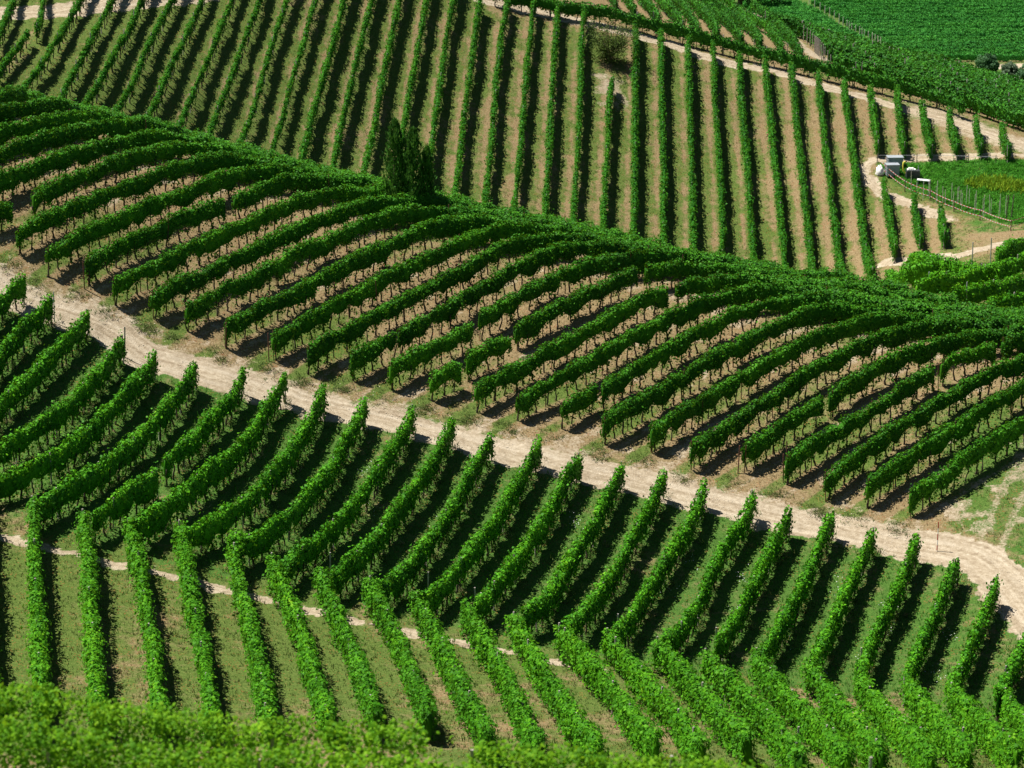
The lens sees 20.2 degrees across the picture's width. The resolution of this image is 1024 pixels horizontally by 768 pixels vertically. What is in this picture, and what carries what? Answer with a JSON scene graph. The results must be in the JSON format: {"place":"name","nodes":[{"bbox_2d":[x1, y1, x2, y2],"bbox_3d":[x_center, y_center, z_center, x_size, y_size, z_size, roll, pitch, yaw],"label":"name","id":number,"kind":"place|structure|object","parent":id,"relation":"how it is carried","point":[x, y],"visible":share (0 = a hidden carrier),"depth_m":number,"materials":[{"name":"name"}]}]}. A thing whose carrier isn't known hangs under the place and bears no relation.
{"place":"outdoors","nodes":[
{"label":"outdoors","id":0,"kind":"place"},
{"bbox_2d":[0,0,1023,767],"bbox_3d":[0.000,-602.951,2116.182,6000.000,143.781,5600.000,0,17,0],"label":"ground","id":1,"kind":"structure","parent":0,"point":[984,554],"depth_m":190.48,"materials":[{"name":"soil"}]},
{"bbox_2d":[0,293,54,378],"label":"vine row","id":2,"kind":"object","parent":1,"relation":"on","point":[15,340],"visible":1,"depth_m":184.98,"materials":[{"name":"green plant"}]},
{"bbox_2d":[20,493,54,739],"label":"vine row","id":3,"kind":"object","parent":1,"relation":"on","point":[39,670],"visible":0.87,"depth_m":148.95,"materials":[{"name":"green plant"}]},
{"bbox_2d":[0,302,92,428],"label":"vine row","id":4,"kind":"object","parent":1,"relation":"on","point":[48,362],"visible":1,"depth_m":180.84,"materials":[{"name":"green plant"}]},
{"bbox_2d":[0,92,124,125],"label":"vine row","id":5,"kind":"object","parent":1,"relation":"on","point":[11,112],"visible":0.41,"depth_m":206.22,"materials":[{"name":"green plant"}]},
{"bbox_2d":[0,327,127,471],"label":"vine row","id":6,"kind":"object","parent":1,"relation":"on","point":[51,420],"visible":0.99,"depth_m":175.43,"materials":[{"name":"green plant"}]},
{"bbox_2d":[0,349,160,504],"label":"vine row","id":7,"kind":"object","parent":1,"relation":"on","point":[43,465],"visible":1,"depth_m":171.62,"materials":[{"name":"green plant"}]},
{"bbox_2d":[71,506,110,735],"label":"vine row","id":8,"kind":"object","parent":1,"relation":"on","point":[92,644],"visible":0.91,"depth_m":148.86,"materials":[{"name":"green plant"}]},
{"bbox_2d":[0,114,214,169],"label":"vine row","id":9,"kind":"object","parent":1,"relation":"on","point":[57,138],"visible":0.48,"depth_m":203.43,"materials":[{"name":"green plant"}]},
{"bbox_2d":[27,360,199,533],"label":"vine row","id":10,"kind":"object","parent":1,"relation":"on","point":[80,484],"visible":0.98,"depth_m":170.38,"materials":[{"name":"green plant"}]},
{"bbox_2d":[0,104,243,147],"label":"vine row","id":11,"kind":"object","parent":1,"relation":"on","point":[23,127],"visible":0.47,"depth_m":204.04,"materials":[{"name":"green plant"}]},
{"bbox_2d":[120,516,172,743],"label":"vine row","id":12,"kind":"object","parent":1,"relation":"on","point":[153,649],"visible":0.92,"depth_m":149.79,"materials":[{"name":"green plant"}]},
{"bbox_2d":[90,365,249,542],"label":"vine row","id":13,"kind":"object","parent":1,"relation":"on","point":[144,491],"visible":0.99,"depth_m":171.28,"materials":[{"name":"green plant"}]},
{"bbox_2d":[0,124,341,200],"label":"vine row","id":14,"kind":"object","parent":1,"relation":"on","point":[85,154],"visible":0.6,"depth_m":201.53,"materials":[{"name":"green plant"}]},
{"bbox_2d":[0,137,351,231],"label":"vine row","id":15,"kind":"object","parent":1,"relation":"on","point":[66,183],"visible":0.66,"depth_m":201.66,"materials":[{"name":"green plant"}]},
{"bbox_2d":[168,518,226,753],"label":"vine row","id":16,"kind":"object","parent":1,"relation":"on","point":[193,606],"visible":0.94,"depth_m":150.60,"materials":[{"name":"green plant"}]},
{"bbox_2d":[134,371,291,547],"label":"vine row","id":17,"kind":"object","parent":1,"relation":"on","point":[214,473],"visible":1,"depth_m":170.89,"materials":[{"name":"green plant"}]},
{"bbox_2d":[44,161,382,277],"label":"vine row","id":18,"kind":"object","parent":1,"relation":"on","point":[138,213],"visible":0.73,"depth_m":199.42,"materials":[{"name":"green plant"}]},
{"bbox_2d":[15,150,436,254],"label":"vine row","id":19,"kind":"object","parent":1,"relation":"on","point":[174,170],"visible":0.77,"depth_m":200.23,"materials":[{"name":"green plant"}]},
{"bbox_2d":[177,383,330,559],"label":"vine row","id":20,"kind":"object","parent":1,"relation":"on","point":[203,533],"visible":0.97,"depth_m":170.85,"materials":[{"name":"green plant"}]},
{"bbox_2d":[223,526,284,746],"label":"vine row","id":21,"kind":"object","parent":1,"relation":"on","point":[263,695],"visible":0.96,"depth_m":148.31,"materials":[{"name":"green plant"}]},
{"bbox_2d":[82,168,438,288],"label":"vine row","id":22,"kind":"object","parent":1,"relation":"on","point":[212,210],"visible":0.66,"depth_m":200.04,"materials":[{"name":"green plant"}]},
{"bbox_2d":[0,710,579,767],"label":"vine row","id":23,"kind":"object","parent":1,"relation":"on","point":[89,741],"visible":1,"depth_m":67.85,"materials":[{"name":"green plant"}]},
{"bbox_2d":[222,396,369,567],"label":"vine row","id":24,"kind":"object","parent":1,"relation":"on","point":[279,527],"visible":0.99,"depth_m":170.66,"materials":[{"name":"green plant"}]},
{"bbox_2d":[262,549,338,747],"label":"vine row","id":25,"kind":"object","parent":1,"relation":"on","point":[321,702],"visible":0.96,"depth_m":148.50,"materials":[{"name":"green plant"}]},
{"bbox_2d":[111,179,508,305],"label":"vine row","id":26,"kind":"object","parent":1,"relation":"on","point":[214,240],"visible":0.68,"depth_m":199.39,"materials":[{"name":"green plant"}]},
{"bbox_2d":[298,0,348,160],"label":"vine row","id":27,"kind":"object","parent":1,"relation":"on","point":[313,112],"visible":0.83,"depth_m":272.94,"materials":[{"name":"green plant"}]},
{"bbox_2d":[278,404,417,588],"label":"vine row","id":28,"kind":"object","parent":1,"relation":"on","point":[310,549],"visible":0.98,"depth_m":170.35,"materials":[{"name":"green plant"}]},
{"bbox_2d":[310,561,385,742],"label":"vine row","id":29,"kind":"object","parent":1,"relation":"on","point":[364,681],"visible":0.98,"depth_m":149.33,"materials":[{"name":"green plant"}]},
{"bbox_2d":[148,190,550,318],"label":"vine row","id":30,"kind":"object","parent":1,"relation":"on","point":[340,214],"visible":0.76,"depth_m":199.88,"materials":[{"name":"green plant"}]},
{"bbox_2d":[330,0,376,167],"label":"vine row","id":31,"kind":"object","parent":1,"relation":"on","point":[358,52],"visible":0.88,"depth_m":274.76,"materials":[{"name":"green plant"}]},
{"bbox_2d":[359,0,402,173],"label":"vine row","id":32,"kind":"object","parent":1,"relation":"on","point":[381,83],"visible":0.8,"depth_m":276.44,"materials":[{"name":"green plant"}]},
{"bbox_2d":[326,415,458,598],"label":"vine row","id":33,"kind":"object","parent":1,"relation":"on","point":[358,559],"visible":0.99,"depth_m":170.32,"materials":[{"name":"green plant"}]},
{"bbox_2d":[184,200,604,331],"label":"vine row","id":34,"kind":"object","parent":1,"relation":"on","point":[391,218],"visible":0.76,"depth_m":199.98,"materials":[{"name":"green plant"}]},
{"bbox_2d":[357,572,443,741],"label":"vine row","id":35,"kind":"object","parent":1,"relation":"on","point":[420,698],"visible":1,"depth_m":149.54,"materials":[{"name":"green plant"}]},
{"bbox_2d":[395,126,426,207],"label":"cypress tree","id":36,"kind":"object","parent":1,"relation":"on","point":[414,161],"visible":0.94,"depth_m":206.82,"materials":[{"name":"green plant"}]},
{"bbox_2d":[375,428,496,603],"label":"vine row","id":37,"kind":"object","parent":1,"relation":"on","point":[396,582],"visible":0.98,"depth_m":170.68,"materials":[{"name":"green plant"}]},
{"bbox_2d":[223,210,667,348],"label":"vine row","id":38,"kind":"object","parent":1,"relation":"on","point":[444,226],"visible":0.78,"depth_m":199.36,"materials":[{"name":"green plant"}]},
{"bbox_2d":[406,589,501,765],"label":"vine row","id":39,"kind":"object","parent":1,"relation":"on","point":[471,710],"visible":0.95,"depth_m":146.49,"materials":[{"name":"green plant"}]},
{"bbox_2d":[0,250,910,535],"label":"road edge grass","id":40,"kind":"structure","parent":1,"relation":"on","point":[346,388],"depth_m":189.06,"materials":[{"name":"green plant"}]},
{"bbox_2d":[451,0,484,194],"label":"vine row","id":41,"kind":"object","parent":1,"relation":"on","point":[459,165],"visible":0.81,"depth_m":279.25,"materials":[{"name":"green plant"}]},
{"bbox_2d":[417,434,542,618],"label":"vine row","id":42,"kind":"object","parent":1,"relation":"on","point":[490,531],"visible":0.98,"depth_m":170.90,"materials":[{"name":"green plant"}]},
{"bbox_2d":[267,216,709,360],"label":"vine row","id":43,"kind":"object","parent":1,"relation":"on","point":[495,232],"visible":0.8,"depth_m":199.69,"materials":[{"name":"green plant"}]},
{"bbox_2d":[479,0,510,202],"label":"vine row","id":44,"kind":"object","parent":1,"relation":"on","point":[500,52],"visible":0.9,"depth_m":279.82,"materials":[{"name":"green plant"}]},
{"bbox_2d":[458,597,552,767],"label":"vine row","id":45,"kind":"object","parent":1,"relation":"on","point":[515,703],"visible":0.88,"depth_m":147.65,"materials":[{"name":"green plant"}]},
{"bbox_2d":[0,680,1016,767],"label":"vine row","id":46,"kind":"object","parent":1,"relation":"on","point":[247,738],"visible":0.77,"depth_m":71.62,"materials":[{"name":"green plant"}]},
{"bbox_2d":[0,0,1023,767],"bbox_3d":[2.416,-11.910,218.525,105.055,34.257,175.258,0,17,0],"label":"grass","id":47,"kind":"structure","parent":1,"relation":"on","point":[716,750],"depth_m":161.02,"materials":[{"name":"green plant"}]},
{"bbox_2d":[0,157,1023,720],"bbox_3d":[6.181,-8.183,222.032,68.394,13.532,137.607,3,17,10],"label":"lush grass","id":48,"kind":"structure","parent":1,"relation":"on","point":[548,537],"depth_m":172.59,"materials":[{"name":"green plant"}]},
{"bbox_2d":[0,298,1023,720],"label":"weeds","id":49,"kind":"object","parent":1,"relation":"on","point":[356,584],"visible":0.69,"depth_m":172.07,"materials":[{"name":"green plant"}]},
{"bbox_2d":[510,0,536,208],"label":"vine row","id":50,"kind":"object","parent":1,"relation":"on","point":[522,115],"visible":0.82,"depth_m":280.06,"materials":[{"name":"green plant"}]},
{"bbox_2d":[469,449,583,623],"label":"vine row","id":51,"kind":"object","parent":1,"relation":"on","point":[509,573],"visible":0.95,"depth_m":170.95,"materials":[{"name":"green plant"}]},
{"bbox_2d":[305,228,779,374],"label":"vine row","id":52,"kind":"object","parent":1,"relation":"on","point":[320,346],"visible":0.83,"depth_m":198.80,"materials":[{"name":"green plant"}]},
{"bbox_2d":[541,0,562,214],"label":"vine row","id":53,"kind":"object","parent":1,"relation":"on","point":[549,146],"visible":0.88,"depth_m":280.30,"materials":[{"name":"green plant"}]},
{"bbox_2d":[502,609,609,767],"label":"vine row","id":54,"kind":"object","parent":1,"relation":"on","point":[577,730],"visible":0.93,"depth_m":145.89,"materials":[{"name":"green plant"}]},
{"bbox_2d":[520,461,627,633],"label":"vine row","id":55,"kind":"object","parent":1,"relation":"on","point":[542,607],"visible":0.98,"depth_m":169.87,"materials":[{"name":"green plant"}]},
{"bbox_2d":[569,7,588,222],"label":"vine row","id":56,"kind":"object","parent":1,"relation":"on","point":[578,127],"visible":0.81,"depth_m":280.90,"materials":[{"name":"green plant"}]},
{"bbox_2d":[348,235,812,380],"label":"vine row","id":57,"kind":"object","parent":1,"relation":"on","point":[361,357],"visible":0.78,"depth_m":199.77,"materials":[{"name":"green plant"}]},
{"bbox_2d":[551,620,668,767],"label":"vine row","id":58,"kind":"object","parent":1,"relation":"on","point":[642,735],"visible":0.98,"depth_m":147.84,"materials":[{"name":"green plant"}]},
{"bbox_2d":[561,467,670,642],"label":"vine row","id":59,"kind":"object","parent":1,"relation":"on","point":[598,598],"visible":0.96,"depth_m":169.72,"materials":[{"name":"green plant"}]},
{"bbox_2d":[386,245,855,390],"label":"vine row","id":60,"kind":"object","parent":1,"relation":"on","point":[572,273],"visible":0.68,"depth_m":199.28,"materials":[{"name":"green plant"}]},
{"bbox_2d":[629,20,640,235],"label":"vine row","id":61,"kind":"object","parent":1,"relation":"on","point":[635,142],"visible":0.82,"depth_m":280.04,"materials":[{"name":"green plant"}]},
{"bbox_2d":[599,623,714,767],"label":"vine row","id":62,"kind":"object","parent":1,"relation":"on","point":[658,700],"visible":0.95,"depth_m":147.44,"materials":[{"name":"green plant"}]},
{"bbox_2d":[610,477,709,647],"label":"vine row","id":63,"kind":"object","parent":1,"relation":"on","point":[654,582],"visible":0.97,"depth_m":170.71,"materials":[{"name":"green plant"}]},
{"bbox_2d":[655,29,669,244],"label":"vine row","id":64,"kind":"object","parent":1,"relation":"on","point":[663,177],"visible":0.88,"depth_m":280.33,"materials":[{"name":"green plant"}]},
{"bbox_2d":[426,255,909,401],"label":"vine row","id":65,"kind":"object","parent":1,"relation":"on","point":[529,327],"visible":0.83,"depth_m":199.61,"materials":[{"name":"green plant"}]},
{"bbox_2d":[683,34,698,250],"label":"vine row","id":66,"kind":"object","parent":1,"relation":"on","point":[693,210],"visible":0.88,"depth_m":280.53,"materials":[{"name":"green plant"}]},
{"bbox_2d":[647,631,762,767],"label":"vine row","id":67,"kind":"object","parent":1,"relation":"on","point":[732,732],"visible":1,"depth_m":147.04,"materials":[{"name":"green plant"}]},
{"bbox_2d":[658,488,759,670],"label":"vine row","id":68,"kind":"object","parent":1,"relation":"on","point":[679,632],"visible":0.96,"depth_m":170.55,"materials":[{"name":"green plant"}]},
{"bbox_2d":[471,270,958,412],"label":"vine row","id":69,"kind":"object","parent":1,"relation":"on","point":[517,371],"visible":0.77,"depth_m":198.80,"materials":[{"name":"green plant"}]},
{"bbox_2d":[709,39,728,254],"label":"vine row","id":70,"kind":"object","parent":1,"relation":"on","point":[719,171],"visible":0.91,"depth_m":279.96,"materials":[{"name":"green plant"}]},
{"bbox_2d":[493,0,964,118],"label":"vine row","id":71,"kind":"object","parent":1,"relation":"on","point":[777,55],"visible":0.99,"depth_m":296.41,"materials":[{"name":"green plant"}]},
{"bbox_2d":[735,50,758,262],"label":"vine row","id":72,"kind":"object","parent":1,"relation":"on","point":[748,187],"visible":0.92,"depth_m":280.68,"materials":[{"name":"green plant"}]},
{"bbox_2d":[710,505,795,664],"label":"vine row","id":73,"kind":"object","parent":1,"relation":"on","point":[725,637],"visible":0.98,"depth_m":169.90,"materials":[{"name":"green plant"}]},
{"bbox_2d":[695,647,813,767],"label":"vine row","id":74,"kind":"object","parent":1,"relation":"on","point":[787,750],"visible":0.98,"depth_m":145.03,"materials":[{"name":"green plant"}]},
{"bbox_2d":[515,276,1007,420],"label":"vine row","id":75,"kind":"object","parent":1,"relation":"on","point":[679,318],"visible":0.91,"depth_m":197.33,"materials":[{"name":"green plant"}]},
{"bbox_2d":[761,54,789,267],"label":"vine row","id":76,"kind":"object","parent":1,"relation":"on","point":[778,187],"visible":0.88,"depth_m":279.51,"materials":[{"name":"green plant"}]},
{"bbox_2d":[559,285,1023,428],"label":"vine row","id":77,"kind":"object","parent":1,"relation":"on","point":[680,345],"visible":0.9,"depth_m":196.80,"materials":[{"name":"green plant"}]},
{"bbox_2d":[759,507,837,665],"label":"vine row","id":78,"kind":"object","parent":1,"relation":"on","point":[785,623],"visible":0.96,"depth_m":169.23,"materials":[{"name":"green plant"}]},
{"bbox_2d":[787,61,816,270],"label":"vine row","id":79,"kind":"object","parent":1,"relation":"on","point":[801,159],"visible":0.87,"depth_m":278.20,"materials":[{"name":"green plant"}]},
{"bbox_2d":[745,646,859,767],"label":"vine row","id":80,"kind":"object","parent":1,"relation":"on","point":[828,742],"visible":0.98,"depth_m":145.96,"materials":[{"name":"green plant"}]},
{"bbox_2d":[597,298,1023,444],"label":"vine row","id":81,"kind":"object","parent":1,"relation":"on","point":[806,318],"visible":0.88,"depth_m":195.34,"materials":[{"name":"green plant"}]},
{"bbox_2d":[813,68,846,274],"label":"vine row","id":82,"kind":"object","parent":1,"relation":"on","point":[828,170],"visible":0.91,"depth_m":277.33,"materials":[{"name":"green plant"}]},
{"bbox_2d":[647,305,1023,451],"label":"vine row","id":83,"kind":"object","parent":1,"relation":"on","point":[830,335],"visible":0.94,"depth_m":194.57,"materials":[{"name":"green plant"}]},
{"bbox_2d":[804,527,878,670],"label":"vine row","id":84,"kind":"object","parent":1,"relation":"on","point":[823,647],"visible":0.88,"depth_m":168.50,"materials":[{"name":"green plant"}]},
{"bbox_2d":[798,655,894,767],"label":"vine row","id":85,"kind":"object","parent":1,"relation":"on","point":[845,721],"visible":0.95,"depth_m":145.10,"materials":[{"name":"green plant"}]},
{"bbox_2d":[687,310,1023,469],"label":"vine row","id":86,"kind":"object","parent":1,"relation":"on","point":[832,362],"visible":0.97,"depth_m":193.46,"materials":[{"name":"green plant"}]},
{"bbox_2d":[840,76,876,278],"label":"vine row","id":87,"kind":"object","parent":1,"relation":"on","point":[868,258],"visible":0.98,"depth_m":274.90,"materials":[{"name":"green plant"}]},
{"bbox_2d":[737,321,1023,473],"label":"vine row","id":88,"kind":"object","parent":1,"relation":"on","point":[920,352],"visible":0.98,"depth_m":191.94,"materials":[{"name":"green plant"}]},
{"bbox_2d":[849,529,923,683],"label":"vine row","id":89,"kind":"object","parent":1,"relation":"on","point":[897,590],"visible":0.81,"depth_m":167.88,"materials":[{"name":"green plant"}]},
{"bbox_2d":[850,662,942,767],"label":"vine row","id":90,"kind":"object","parent":1,"relation":"on","point":[912,743],"visible":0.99,"depth_m":143.54,"materials":[{"name":"green plant"}]},
{"bbox_2d":[780,330,1023,484],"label":"vine row","id":91,"kind":"object","parent":1,"relation":"on","point":[822,442],"visible":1,"depth_m":189.93,"materials":[{"name":"green plant"}]},
{"bbox_2d":[819,353,1023,501],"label":"vine row","id":92,"kind":"object","parent":1,"relation":"on","point":[887,436],"visible":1,"depth_m":188.05,"materials":[{"name":"green plant"}]},
{"bbox_2d":[833,54,1023,128],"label":"vine row","id":93,"kind":"object","parent":1,"relation":"on","point":[1005,113],"visible":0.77,"depth_m":296.17,"materials":[{"name":"green plant"}]},
{"bbox_2d":[898,557,962,706],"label":"vine row","id":94,"kind":"object","parent":1,"relation":"on","point":[921,647],"visible":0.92,"depth_m":166.16,"materials":[{"name":"green plant"}]},
{"bbox_2d":[897,668,980,767],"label":"vine row","id":95,"kind":"object","parent":1,"relation":"on","point":[941,731],"visible":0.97,"depth_m":142.18,"materials":[{"name":"green plant"}]},
{"bbox_2d":[882,246,1001,286],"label":"vine row","id":96,"kind":"object","parent":1,"relation":"on","point":[920,264],"visible":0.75,"depth_m":224.20,"materials":[{"name":"green plant"}]},
{"bbox_2d":[862,378,1023,508],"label":"vine row","id":97,"kind":"object","parent":1,"relation":"on","point":[934,445],"visible":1,"depth_m":185.83,"materials":[{"name":"green plant"}]},
{"bbox_2d":[882,157,1023,223],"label":"grass","id":98,"kind":"object","parent":1,"relation":"on","point":[999,166],"visible":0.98,"depth_m":276.48,"materials":[{"name":"green plant"}]},
{"bbox_2d":[907,416,1023,517],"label":"vine row","id":99,"kind":"object","parent":1,"relation":"on","point":[994,444],"visible":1,"depth_m":183.74,"materials":[{"name":"green plant"}]},
{"bbox_2d":[913,251,1023,295],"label":"vine row","id":100,"kind":"object","parent":1,"relation":"on","point":[939,281],"visible":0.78,"depth_m":217.64,"materials":[{"name":"green plant"}]},
{"bbox_2d":[940,573,1003,713],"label":"vine row","id":101,"kind":"object","parent":1,"relation":"on","point":[976,636],"visible":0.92,"depth_m":163.69,"materials":[{"name":"green plant"}]},
{"bbox_2d":[941,678,1023,767],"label":"vine row","id":102,"kind":"object","parent":1,"relation":"on","point":[998,743],"visible":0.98,"depth_m":144.50,"materials":[{"name":"green plant"}]},
{"bbox_2d":[950,269,1023,305],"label":"vine row","id":103,"kind":"object","parent":1,"relation":"on","point":[978,294],"visible":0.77,"depth_m":209.87,"materials":[{"name":"green plant"}]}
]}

